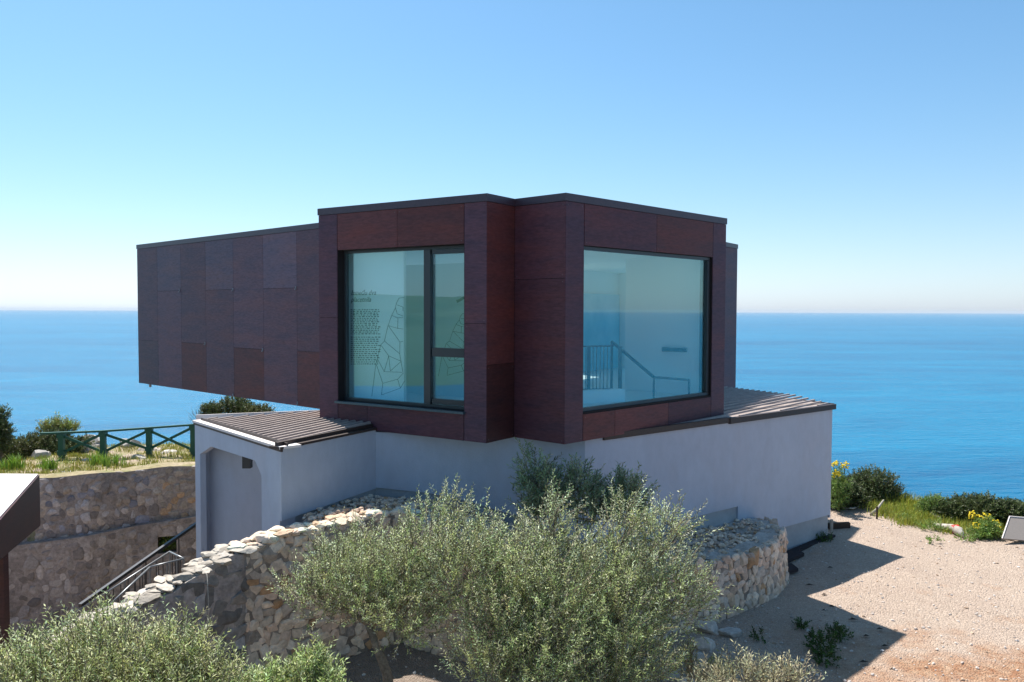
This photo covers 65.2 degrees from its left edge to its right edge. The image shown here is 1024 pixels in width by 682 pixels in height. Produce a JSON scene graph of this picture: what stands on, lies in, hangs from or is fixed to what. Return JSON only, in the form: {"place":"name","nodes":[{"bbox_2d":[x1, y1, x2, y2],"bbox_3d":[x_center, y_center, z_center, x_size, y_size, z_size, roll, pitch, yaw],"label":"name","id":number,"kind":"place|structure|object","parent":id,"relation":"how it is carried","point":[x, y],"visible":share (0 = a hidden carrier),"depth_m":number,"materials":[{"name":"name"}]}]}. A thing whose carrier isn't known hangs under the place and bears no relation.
{"place":"outdoors","nodes":[
{"label":"outdoors","id":0,"kind":"place"},
{"bbox_2d":[0,310,1023,501],"bbox_3d":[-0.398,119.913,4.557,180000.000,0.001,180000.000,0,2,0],"label":"sea","id":1,"kind":"structure","parent":0,"point":[926,403],"depth_m":1330.14,"materials":[{"name":"liquid"}]},
{"bbox_2d":[0,444,1023,681],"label":"ground","id":2,"kind":"structure","parent":0,"point":[970,562],"depth_m":12.88,"materials":[{"name":"beige gravel"}]},
{"bbox_2d":[0,403,17,462],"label":"edge bush","id":3,"kind":"object","parent":2,"relation":"on","point":[6,432],"visible":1,"depth_m":25.48,"materials":[{"name":"green plant"}]},
{"bbox_2d":[0,454,25,469],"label":"iris clump","id":4,"kind":"object","parent":2,"relation":"on","point":[7,464],"visible":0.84,"depth_m":24.26,"materials":[{"name":"green plant"}]},
{"bbox_2d":[6,453,25,468],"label":"iris clump","id":5,"kind":"object","parent":2,"relation":"on","point":[18,460],"visible":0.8,"depth_m":24.48,"materials":[{"name":"green plant"}]},
{"bbox_2d":[0,474,39,651],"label":"steel canopy","id":6,"kind":"object","parent":2,"relation":"on","point":[19,508],"visible":1,"depth_m":12.28,"materials":[{"name":"white metal"}]},
{"bbox_2d":[3,430,55,459],"bbox_3d":[-16.338,3.526,26.624,1.578,1.039,2.124,1,2,24],"label":"bush","id":7,"kind":"object","parent":2,"relation":"on","point":[22,445],"visible":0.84,"depth_m":26.43,"materials":[{"name":"green plant"}]},
{"bbox_2d":[31,450,50,458],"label":"rock","id":8,"kind":"object","parent":2,"relation":"on","point":[37,453],"visible":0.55,"depth_m":26.04,"materials":[{"name":"stone"}]},
{"bbox_2d":[35,454,58,469],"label":"iris clump","id":9,"kind":"object","parent":2,"relation":"on","point":[48,464],"visible":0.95,"depth_m":24.39,"materials":[{"name":"green plant"}]},
{"bbox_2d":[35,412,80,434],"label":"flowering bush","id":10,"kind":"object","parent":2,"relation":"on","point":[55,421],"visible":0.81,"depth_m":27.63,"materials":[{"name":"green plant"}]},
{"bbox_2d":[33,425,94,454],"bbox_3d":[-15.302,3.539,27.221,1.865,1.270,1.627,0,2,0],"label":"leafy bush","id":11,"kind":"object","parent":2,"relation":"on","point":[53,448],"visible":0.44,"depth_m":27.02,"materials":[{"name":"green plant"}]},
{"bbox_2d":[70,446,90,452],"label":"rock","id":12,"kind":"object","parent":2,"relation":"on","point":[88,449],"visible":0.12,"depth_m":27.25,"materials":[{"name":"stone"}]},
{"bbox_2d":[81,434,99,447],"bbox_3d":[-14.960,3.722,28.355,0.883,0.883,1.258,-2,3,-44],"label":"rock","id":13,"kind":"object","parent":2,"relation":"on","point":[97,442],"visible":0.09,"depth_m":28.12,"materials":[{"name":"stone"}]},
{"bbox_2d":[86,448,108,465],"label":"iris clump","id":14,"kind":"object","parent":2,"relation":"on","point":[97,457],"visible":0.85,"depth_m":25.14,"materials":[{"name":"green plant"}]},
{"bbox_2d":[0,441,194,473],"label":"grass","id":15,"kind":"structure","parent":2,"relation":"on","point":[92,468],"depth_m":25.70,"materials":[{"name":"green plant"}]},
{"bbox_2d":[8,462,195,650],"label":"retaining wall","id":16,"kind":"structure","parent":2,"relation":"on","point":[97,530],"depth_m":23.27,"materials":[{"name":"stone"}]},
{"bbox_2d":[158,536,176,551],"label":"ivy plant","id":17,"kind":"object","parent":16,"relation":"attached to","point":[163,540],"visible":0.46,"depth_m":24.32,"materials":[{"name":"green plant"}]},
{"bbox_2d":[100,451,126,466],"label":"iris clump","id":18,"kind":"object","parent":2,"relation":"on","point":[107,463],"visible":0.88,"depth_m":24.84,"materials":[{"name":"green plant"}]},
{"bbox_2d":[40,424,194,457],"bbox_3d":[-11.745,3.302,26.431,6.990,1.515,0.852,0,2,-4],"label":"wooden fence","id":19,"kind":"object","parent":2,"relation":"on","point":[103,435],"visible":0.85,"depth_m":26.35,"materials":[{"name":"green paint"}]},
{"bbox_2d":[120,438,141,446],"bbox_3d":[-13.585,3.769,28.445,0.719,0.633,0.675,0,2,0],"label":"rock","id":20,"kind":"object","parent":2,"relation":"on","point":[133,440],"visible":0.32,"depth_m":28.32,"materials":[{"name":"stone"}]},
{"bbox_2d":[0,587,264,681],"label":"olive shrub","id":21,"kind":"object","parent":2,"relation":"on","point":[154,661],"visible":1,"depth_m":7.43,"materials":[{"name":"green plant"}]},
{"bbox_2d":[7,544,259,680],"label":"stair parapet","id":22,"kind":"structure","parent":2,"relation":"on","point":[222,567],"depth_m":10.11,"materials":[{"name":"stone"}]},
{"bbox_2d":[202,569,208,640],"bbox_3d":[-3.772,3.272,9.858,0.024,0.866,0.310,-1,3,-35],"label":"cable","id":23,"kind":"object","parent":22,"relation":"hanging from","point":[208,599],"visible":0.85,"depth_m":9.74,"materials":[{"name":"brown plastic"}]},
{"bbox_2d":[130,454,145,458],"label":"rock","id":24,"kind":"object","parent":2,"relation":"on","point":[137,455],"visible":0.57,"depth_m":26.10,"materials":[{"name":"stone"}]},
{"bbox_2d":[136,447,159,450],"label":"rock","id":25,"kind":"object","parent":2,"relation":"on","point":[138,449],"visible":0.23,"depth_m":27.84,"materials":[{"name":"stone"}]},
{"bbox_2d":[198,399,226,414],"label":"pine bush","id":26,"kind":"object","parent":2,"relation":"on","point":[212,407],"visible":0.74,"depth_m":26.46,"materials":[{"name":"green plant"}]},
{"bbox_2d":[218,396,257,413],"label":"pine bush","id":27,"kind":"object","parent":2,"relation":"on","point":[234,405],"visible":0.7,"depth_m":26.77,"materials":[{"name":"green plant"}]},
{"bbox_2d":[243,402,275,412],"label":"pine bush","id":28,"kind":"object","parent":2,"relation":"on","point":[264,408],"visible":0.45,"depth_m":26.73,"materials":[{"name":"green plant"}]},
{"bbox_2d":[214,631,350,681],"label":"shrub","id":29,"kind":"object","parent":2,"relation":"on","point":[308,665],"visible":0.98,"depth_m":7.59,"materials":[{"name":"green plant"}]},
{"bbox_2d":[136,193,835,557],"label":"museum building","id":30,"kind":"structure","parent":2,"relation":"on","point":[260,315],"depth_m":13.90,"materials":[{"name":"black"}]},
{"bbox_2d":[349,251,405,400],"bbox_3d":[-2.354,-0.244,13.854,1.326,2.660,0.067,2,3,32],"label":"exhibition panel","id":31,"kind":"object","parent":30,"relation":"on","point":[377,325],"visible":1,"depth_m":13.79,"materials":[{"name":"white"}]},
{"bbox_2d":[334,245,464,413],"bbox_3d":[-1.824,-0.213,13.112,2.730,2.618,0.290,2,3,32],"label":"window","id":32,"kind":"structure","parent":30,"relation":"in","point":[430,352],"depth_m":12.89,"materials":[{"name":"grey metal"}]},
{"bbox_2d":[406,263,463,396],"bbox_3d":[-1.444,-0.216,15.292,2.180,2.500,0.067,2,3,32],"label":"exhibition panel","id":33,"kind":"object","parent":30,"relation":"on","point":[448,316],"visible":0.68,"depth_m":15.22,"materials":[{"name":"white"}]},
{"bbox_2d":[583,293,619,371],"bbox_3d":[2.424,-0.249,21.775,0.040,2.060,2.100,2,3,35],"label":"window","id":34,"kind":"structure","parent":30,"relation":"on","point":[601,323],"depth_m":21.75,"materials":[{"name":"clear glass"}]},
{"bbox_2d":[583,341,689,397],"bbox_3d":[2.296,0.532,15.124,2.010,1.043,0.639,1,2,28],"label":"stair railing","id":35,"kind":"object","parent":30,"relation":"on","point":[620,352],"visible":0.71,"depth_m":15.41,"materials":[{"name":"grey metal"}]},
{"bbox_2d":[583,246,709,411],"bbox_3d":[2.352,-0.227,13.676,3.686,2.566,0.080,-2,3,-45],"label":"window","id":36,"kind":"structure","parent":30,"relation":"in","point":[706,312],"depth_m":14.63,"materials":[{"name":"grey"}]},
{"bbox_2d":[662,347,686,351],"bbox_3d":[3.171,0.170,15.635,0.510,0.080,0.080,2,3,42],"label":"wall light","id":37,"kind":"object","parent":30,"relation":"attached to","point":[669,349],"visible":1,"depth_m":15.60,"materials":[{"name":"metal"}]},
{"bbox_2d":[265,468,743,681],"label":"olive tree","id":38,"kind":"object","parent":2,"relation":"on","point":[530,625],"visible":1,"depth_m":9.16,"materials":[{"name":"green plant"}]},
{"bbox_2d":[660,666,683,680],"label":"rock","id":39,"kind":"object","parent":2,"relation":"on","point":[677,676],"visible":0.27,"depth_m":10.57,"materials":[{"name":"stone"}]},
{"bbox_2d":[685,652,703,662],"bbox_3d":[2.535,4.433,11.164,0.249,0.228,0.237,-1,3,-30],"label":"rock","id":40,"kind":"object","parent":2,"relation":"on","point":[700,655],"visible":0.24,"depth_m":11.08,"materials":[{"name":"stone"}]},
{"bbox_2d":[671,633,739,680],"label":"spurge sprig","id":41,"kind":"object","parent":2,"relation":"on","point":[690,660],"visible":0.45,"depth_m":9.02,"materials":[{"name":"green plant"}]},
{"bbox_2d":[695,637,715,650],"bbox_3d":[2.783,4.396,11.585,0.283,0.211,0.238,2,3,31],"label":"rock","id":42,"kind":"object","parent":2,"relation":"on","point":[710,645],"visible":0.78,"depth_m":11.52,"materials":[{"name":"stone"}]},
{"bbox_2d":[694,618,718,634],"bbox_3d":[2.990,4.400,12.236,0.394,0.257,0.333,0,2,0],"label":"rock","id":43,"kind":"object","parent":2,"relation":"on","point":[711,627],"visible":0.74,"depth_m":12.17,"materials":[{"name":"stone"}]},
{"bbox_2d":[718,627,742,637],"bbox_3d":[3.289,4.427,12.032,0.380,0.181,0.205,0,2,0],"label":"rock","id":44,"kind":"object","parent":2,"relation":"on","point":[732,632],"visible":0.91,"depth_m":12.01,"materials":[{"name":"stone"}]},
{"bbox_2d":[671,639,827,681],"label":"silvery shrub","id":45,"kind":"object","parent":2,"relation":"on","point":[721,675],"visible":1,"depth_m":8.27,"materials":[{"name":"green plant"}]},
{"bbox_2d":[748,626,765,643],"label":"weed","id":46,"kind":"object","parent":2,"relation":"on","point":[756,635],"visible":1,"depth_m":11.90,"materials":[{"name":"green plant"}]},
{"bbox_2d":[788,563,797,573],"bbox_3d":[5.210,4.282,14.968,0.280,0.060,0.682,1,2,20],"label":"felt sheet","id":47,"kind":"object","parent":2,"relation":"on","point":[792,568],"visible":0.57,"depth_m":14.96,"materials":[{"name":"black fabric"}]},
{"bbox_2d":[787,550,803,562],"bbox_3d":[5.489,4.253,15.762,0.934,0.060,0.221,-2,3,-43],"label":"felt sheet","id":48,"kind":"object","parent":2,"relation":"on","point":[794,555],"visible":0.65,"depth_m":15.79,"materials":[{"name":"black fabric"}]},
{"bbox_2d":[791,616,811,629],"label":"weed","id":49,"kind":"object","parent":2,"relation":"on","point":[799,624],"visible":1,"depth_m":12.25,"materials":[{"name":"green plant"}]},
{"bbox_2d":[803,627,841,652],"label":"weed","id":50,"kind":"object","parent":2,"relation":"on","point":[819,638],"visible":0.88,"depth_m":11.48,"materials":[{"name":"green plant"}]},
{"bbox_2d":[815,529,834,541],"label":"weed","id":51,"kind":"object","parent":2,"relation":"on","point":[825,539],"visible":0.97,"depth_m":16.97,"materials":[{"name":"green plant"}]},
{"bbox_2d":[810,644,841,668],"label":"weed","id":52,"kind":"object","parent":2,"relation":"on","point":[829,654],"visible":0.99,"depth_m":11.07,"materials":[{"name":"green plant"}]},
{"bbox_2d":[830,519,832,531],"bbox_3d":[7.086,4.113,17.739,0.050,0.320,0.050,0,2,0],"label":"wooden stake","id":53,"kind":"object","parent":2,"relation":"on","point":[831,525],"visible":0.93,"depth_m":17.72,"materials":[{"name":"wood"}]},
{"bbox_2d":[828,522,849,529],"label":"timber beam","id":54,"kind":"structure","parent":2,"relation":"on","point":[839,525],"depth_m":17.96,"materials":[{"name":"brown wood"}]},
{"bbox_2d":[824,620,854,642],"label":"weed","id":55,"kind":"object","parent":2,"relation":"on","point":[840,629],"visible":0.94,"depth_m":11.90,"materials":[{"name":"green plant"}]},
{"bbox_2d":[831,460,853,510],"bbox_3d":[7.988,3.519,19.467,0.728,1.289,0.658,0,2,-15],"label":"spurge plant","id":56,"kind":"object","parent":2,"relation":"on","point":[836,484],"visible":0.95,"depth_m":19.39,"materials":[{"name":"green plant"}]},
{"bbox_2d":[806,566,887,661],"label":"dead leaves","id":57,"kind":"object","parent":2,"relation":"on","point":[850,619],"visible":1,"depth_m":12.61,"materials":[{"name":"brown plant"}]},
{"bbox_2d":[831,475,874,511],"bbox_3d":[8.307,3.836,20.020,1.404,0.998,1.145,0,2,0],"label":"shaded bush","id":58,"kind":"object","parent":2,"relation":"on","point":[858,499],"visible":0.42,"depth_m":19.75,"materials":[{"name":"green plant"}]},
{"bbox_2d":[869,500,883,515],"bbox_3d":[8.780,4.010,19.235,0.408,0.380,0.070,0,2,-13],"label":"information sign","id":59,"kind":"object","parent":2,"relation":"on","point":[879,506],"visible":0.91,"depth_m":19.23,"materials":[{"name":"white wood"}]},
{"bbox_2d":[846,463,910,502],"bbox_3d":[9.348,3.835,20.728,1.694,1.261,1.636,0,2,0],"label":"round bush","id":60,"kind":"object","parent":2,"relation":"on","point":[878,483],"visible":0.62,"depth_m":20.46,"materials":[{"name":"green plant"}]},
{"bbox_2d":[893,512,916,522],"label":"weed","id":61,"kind":"object","parent":2,"relation":"on","point":[901,515],"visible":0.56,"depth_m":18.72,"materials":[{"name":"green plant"}]},
{"bbox_2d":[914,491,948,513],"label":"bright bush","id":62,"kind":"object","parent":2,"relation":"on","point":[928,505],"visible":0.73,"depth_m":19.07,"materials":[{"name":"green plant"}]},
{"bbox_2d":[915,518,948,532],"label":"weed","id":63,"kind":"object","parent":2,"relation":"on","point":[925,526],"visible":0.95,"depth_m":17.87,"materials":[{"name":"green plant"}]},
{"bbox_2d":[925,534,944,543],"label":"weed","id":64,"kind":"object","parent":2,"relation":"on","point":[929,539],"visible":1,"depth_m":16.95,"materials":[{"name":"green plant"}]},
{"bbox_2d":[933,523,965,536],"bbox_3d":[9.726,4.135,17.664,0.254,0.202,0.942,0,2,-15],"label":"rock","id":65,"kind":"object","parent":2,"relation":"on","point":[958,529],"visible":0.81,"depth_m":17.52,"materials":[{"name":"white stone"}]},
{"bbox_2d":[931,491,975,522],"bbox_3d":[10.521,3.954,18.778,1.317,0.842,0.993,0,2,0],"label":"evergreen bush","id":66,"kind":"object","parent":2,"relation":"on","point":[951,506],"visible":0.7,"depth_m":18.63,"materials":[{"name":"green plant"}]},
{"bbox_2d":[953,530,977,541],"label":"weed","id":67,"kind":"object","parent":2,"relation":"on","point":[969,537],"visible":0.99,"depth_m":17.04,"materials":[{"name":"green plant"}]},
{"bbox_2d":[963,510,1003,540],"bbox_3d":[10.208,4.038,17.357,0.874,0.656,0.856,0,2,0],"label":"spurge plant","id":68,"kind":"object","parent":2,"relation":"on","point":[984,528],"visible":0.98,"depth_m":17.23,"materials":[{"name":"green plant"}]},
{"bbox_2d":[961,490,1015,524],"bbox_3d":[10.928,3.880,18.332,1.258,0.929,1.167,0,2,0],"label":"evergreen bush","id":69,"kind":"object","parent":2,"relation":"on","point":[987,503],"visible":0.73,"depth_m":18.14,"materials":[{"name":"green plant"}]},
{"bbox_2d":[993,496,1023,522],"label":"evergreen bush","id":70,"kind":"object","parent":2,"relation":"on","point":[1018,510],"visible":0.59,"depth_m":17.96,"materials":[{"name":"green plant"}]},
{"bbox_2d":[1002,516,1023,540],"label":"information board","id":71,"kind":"object","parent":2,"relation":"on","point":[1014,528],"visible":0.88,"depth_m":16.98,"materials":[{"name":"grey metal"}]},
{"bbox_3d":[-8.533,6.816,13.460,6.620,4.700,2.020,0,2,0],"label":"stone stairs","id":72,"kind":"object","parent":2,"relation":"on","visible":0},
{"bbox_2d":[75,551,184,613],"bbox_3d":[-6.292,4.631,13.591,1.467,1.635,1.950,2,3,35],"label":"stair balustrade","id":73,"kind":"object","parent":72,"relation":"on","point":[176,560],"visible":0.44,"depth_m":14.01,"materials":[{"name":"grey metal"}]},
{"bbox_2d":[78,522,195,606],"bbox_3d":[-8.101,5.252,17.713,0.070,1.502,4.082,1,2,11],"label":"stair handrail","id":74,"kind":"object","parent":72,"relation":"on","point":[137,565],"visible":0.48,"depth_m":17.56,"materials":[{"name":"grey metal"}]},
{"bbox_2d":[0,0,1023,313],"label":"sky","id":75,"kind":"structure","parent":0,"point":[857,156],"materials":[{"name":"blue"}]},
{"bbox_2d":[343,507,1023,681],"bbox_3d":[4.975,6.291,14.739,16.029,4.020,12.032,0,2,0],"label":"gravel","id":76,"kind":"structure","parent":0,"point":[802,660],"depth_m":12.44,"materials":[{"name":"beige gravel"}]},
{"bbox_2d":[227,502,789,670],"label":"dry stone wall","id":77,"kind":"structure","parent":76,"relation":"on","point":[757,574],"depth_m":11.20,"materials":[{"name":"stone"}]},
{"bbox_2d":[301,500,772,572],"bbox_3d":[0.850,3.090,13.247,8.520,1.126,5.040,0,2,0],"label":"terrace fill","id":78,"kind":"object","parent":77,"relation":"on","point":[737,530],"visible":0.2,"depth_m":13.47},
{"bbox_2d":[302,494,769,571],"bbox_3d":[0.941,3.063,12.912,8.359,1.218,3.085,0,2,-14],"label":"rubble","id":79,"kind":"object","parent":78,"relation":"on","point":[394,503],"visible":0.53,"depth_m":13.01,"materials":[{"name":"stone"}]},
{"bbox_2d":[504,437,672,569],"bbox_3d":[1.063,2.320,11.269,2.356,1.948,1.170,0,2,0],"label":"young olive","id":80,"kind":"object","parent":78,"relation":"on","point":[532,487],"visible":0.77,"depth_m":11.17,"materials":[{"name":"green plant"}]},
{"bbox_2d":[851,497,1004,537],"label":"grass","id":81,"kind":"structure","parent":0,"point":[890,507],"depth_m":18.74,"materials":[{"name":"green plant"}]},
{"bbox_2d":[876,490,1007,525],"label":"tall grass","id":82,"kind":"structure","parent":0,"point":[901,495],"depth_m":20.07,"materials":[{"name":"green plant"}]}
]}

